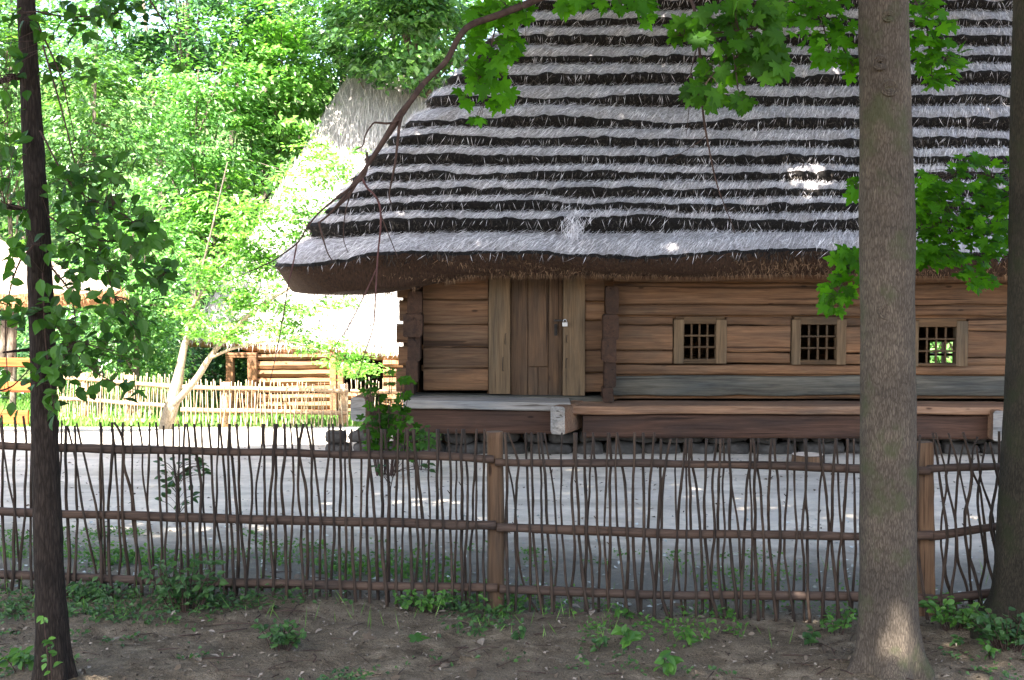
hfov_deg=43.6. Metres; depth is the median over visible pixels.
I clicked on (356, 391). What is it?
wattle fence
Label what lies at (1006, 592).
maple tree
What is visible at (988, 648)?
seedling
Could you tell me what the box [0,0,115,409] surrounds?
young tree
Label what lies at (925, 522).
wattle fence
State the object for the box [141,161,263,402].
young tree
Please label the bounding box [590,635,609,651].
seedling
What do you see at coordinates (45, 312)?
oval leaved tree
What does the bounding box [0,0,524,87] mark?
sky
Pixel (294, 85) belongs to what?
ash tree
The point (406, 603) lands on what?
herb clump
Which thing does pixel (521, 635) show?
seedling
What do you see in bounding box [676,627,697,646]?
seedling
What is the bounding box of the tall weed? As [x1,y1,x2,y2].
[36,616,62,679]
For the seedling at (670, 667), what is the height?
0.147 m
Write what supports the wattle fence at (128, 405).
on the ground at (756, 646)
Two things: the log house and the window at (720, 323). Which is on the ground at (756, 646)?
the log house
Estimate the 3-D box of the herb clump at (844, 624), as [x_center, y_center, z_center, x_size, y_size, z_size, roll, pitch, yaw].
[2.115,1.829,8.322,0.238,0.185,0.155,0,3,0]
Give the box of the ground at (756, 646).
[0,72,1023,679]
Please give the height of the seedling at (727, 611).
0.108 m
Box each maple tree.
[233,0,972,679]
[914,0,1023,639]
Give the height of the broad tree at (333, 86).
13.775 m
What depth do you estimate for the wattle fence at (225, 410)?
28.60 m
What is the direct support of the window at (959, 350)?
in the log house
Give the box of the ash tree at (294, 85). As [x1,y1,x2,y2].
[199,0,369,350]
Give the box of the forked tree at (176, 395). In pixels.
[156,133,391,428]
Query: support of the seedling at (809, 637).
on the ground at (756, 646)
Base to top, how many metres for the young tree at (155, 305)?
5.834 m
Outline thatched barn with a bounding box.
[189,73,447,416]
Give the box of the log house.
[272,0,1012,454]
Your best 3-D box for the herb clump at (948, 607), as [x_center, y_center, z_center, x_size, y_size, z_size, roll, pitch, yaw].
[2.840,1.771,8.259,0.460,0.218,0.264,0,3,0]
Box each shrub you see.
[58,311,215,397]
[119,316,284,407]
[355,367,422,475]
[403,417,441,468]
[930,342,952,362]
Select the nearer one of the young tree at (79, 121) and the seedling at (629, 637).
the seedling at (629, 637)
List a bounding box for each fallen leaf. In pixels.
[362,632,376,640]
[408,632,428,642]
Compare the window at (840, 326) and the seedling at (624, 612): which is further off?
the window at (840, 326)
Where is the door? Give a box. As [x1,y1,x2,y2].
[511,275,567,394]
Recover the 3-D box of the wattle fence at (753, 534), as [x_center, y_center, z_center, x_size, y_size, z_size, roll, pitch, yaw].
[1.356,1.276,8.588,2.943,1.331,0.125,0,3,0]
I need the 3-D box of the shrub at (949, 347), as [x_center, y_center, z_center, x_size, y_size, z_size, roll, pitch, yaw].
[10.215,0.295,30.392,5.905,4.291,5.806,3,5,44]
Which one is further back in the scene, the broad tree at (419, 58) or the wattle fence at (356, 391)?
the broad tree at (419, 58)
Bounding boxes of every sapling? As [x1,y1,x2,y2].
[153,455,210,573]
[371,449,435,554]
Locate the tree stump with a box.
[791,452,822,462]
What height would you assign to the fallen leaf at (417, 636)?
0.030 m
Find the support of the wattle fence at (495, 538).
on the ground at (756, 646)
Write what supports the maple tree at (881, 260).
on the ground at (756, 646)
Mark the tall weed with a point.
(42, 619)
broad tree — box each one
[39,0,340,384]
[235,0,452,130]
[255,0,493,98]
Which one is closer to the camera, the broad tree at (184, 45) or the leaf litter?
the leaf litter
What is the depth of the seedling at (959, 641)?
8.01 m
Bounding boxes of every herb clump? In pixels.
[0,645,33,671]
[66,576,124,599]
[138,553,228,612]
[250,618,306,650]
[391,589,456,612]
[820,606,856,635]
[918,595,983,630]
[957,604,1023,651]
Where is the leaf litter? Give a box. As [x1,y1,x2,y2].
[0,445,1023,679]
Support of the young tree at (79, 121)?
on the ground at (756, 646)
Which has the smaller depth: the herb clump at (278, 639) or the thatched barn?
the herb clump at (278, 639)
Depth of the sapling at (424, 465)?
8.86 m
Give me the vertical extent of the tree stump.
0.156 m
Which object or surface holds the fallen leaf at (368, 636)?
on the ground at (756, 646)
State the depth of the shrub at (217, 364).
34.53 m
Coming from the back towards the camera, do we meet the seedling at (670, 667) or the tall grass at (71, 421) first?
the tall grass at (71, 421)
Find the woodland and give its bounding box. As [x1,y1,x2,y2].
[0,0,509,401]
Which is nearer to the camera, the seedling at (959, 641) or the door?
the seedling at (959, 641)
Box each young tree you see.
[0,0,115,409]
[0,0,227,415]
[16,186,241,412]
[102,0,303,398]
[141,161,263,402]
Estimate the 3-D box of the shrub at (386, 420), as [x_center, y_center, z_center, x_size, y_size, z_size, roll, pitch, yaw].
[-1.369,0.902,14.201,0.770,1.221,0.530,0,3,0]
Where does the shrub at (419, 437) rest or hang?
on the ground at (756, 646)
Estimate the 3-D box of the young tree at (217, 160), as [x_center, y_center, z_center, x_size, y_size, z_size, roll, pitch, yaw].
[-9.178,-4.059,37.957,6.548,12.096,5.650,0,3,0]
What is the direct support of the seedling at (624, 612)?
on the ground at (756, 646)
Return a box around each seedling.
[510,625,526,639]
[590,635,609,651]
[610,623,641,649]
[614,608,634,617]
[654,650,683,675]
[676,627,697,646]
[717,604,734,616]
[802,625,821,645]
[949,634,964,645]
[976,638,998,659]
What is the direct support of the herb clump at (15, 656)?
on the ground at (756, 646)
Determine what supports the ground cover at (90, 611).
on the ground at (756, 646)
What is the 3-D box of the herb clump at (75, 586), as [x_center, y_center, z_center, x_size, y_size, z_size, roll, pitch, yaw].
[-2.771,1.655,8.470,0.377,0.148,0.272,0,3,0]
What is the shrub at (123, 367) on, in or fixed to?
on the ground at (756, 646)
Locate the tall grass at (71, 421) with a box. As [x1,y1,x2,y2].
[0,357,383,426]
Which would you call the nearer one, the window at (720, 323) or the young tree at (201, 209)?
the window at (720, 323)
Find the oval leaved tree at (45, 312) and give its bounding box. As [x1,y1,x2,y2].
[0,0,185,679]
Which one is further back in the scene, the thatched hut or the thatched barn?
the thatched barn
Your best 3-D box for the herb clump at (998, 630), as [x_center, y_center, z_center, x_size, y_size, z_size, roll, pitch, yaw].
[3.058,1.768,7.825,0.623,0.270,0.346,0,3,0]
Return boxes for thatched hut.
[0,240,128,423]
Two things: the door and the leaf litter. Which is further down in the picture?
the leaf litter
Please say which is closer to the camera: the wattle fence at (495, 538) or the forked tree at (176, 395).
the wattle fence at (495, 538)
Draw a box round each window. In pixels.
[672,316,726,363]
[789,316,846,364]
[915,318,967,365]
[924,337,952,362]
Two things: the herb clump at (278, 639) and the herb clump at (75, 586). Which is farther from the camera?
the herb clump at (75, 586)
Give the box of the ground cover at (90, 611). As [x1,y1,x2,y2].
[0,525,1023,679]
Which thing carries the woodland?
on the ground at (756, 646)
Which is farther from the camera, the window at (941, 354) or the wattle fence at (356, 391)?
the wattle fence at (356, 391)
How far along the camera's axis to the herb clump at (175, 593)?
8.24 m
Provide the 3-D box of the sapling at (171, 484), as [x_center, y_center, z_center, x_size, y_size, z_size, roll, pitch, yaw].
[-2.269,1.286,8.836,0.446,1.072,0.273,0,3,0]
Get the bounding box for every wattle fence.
[0,415,504,612]
[57,371,178,426]
[180,379,347,426]
[350,378,401,423]
[495,432,933,622]
[916,431,1000,619]

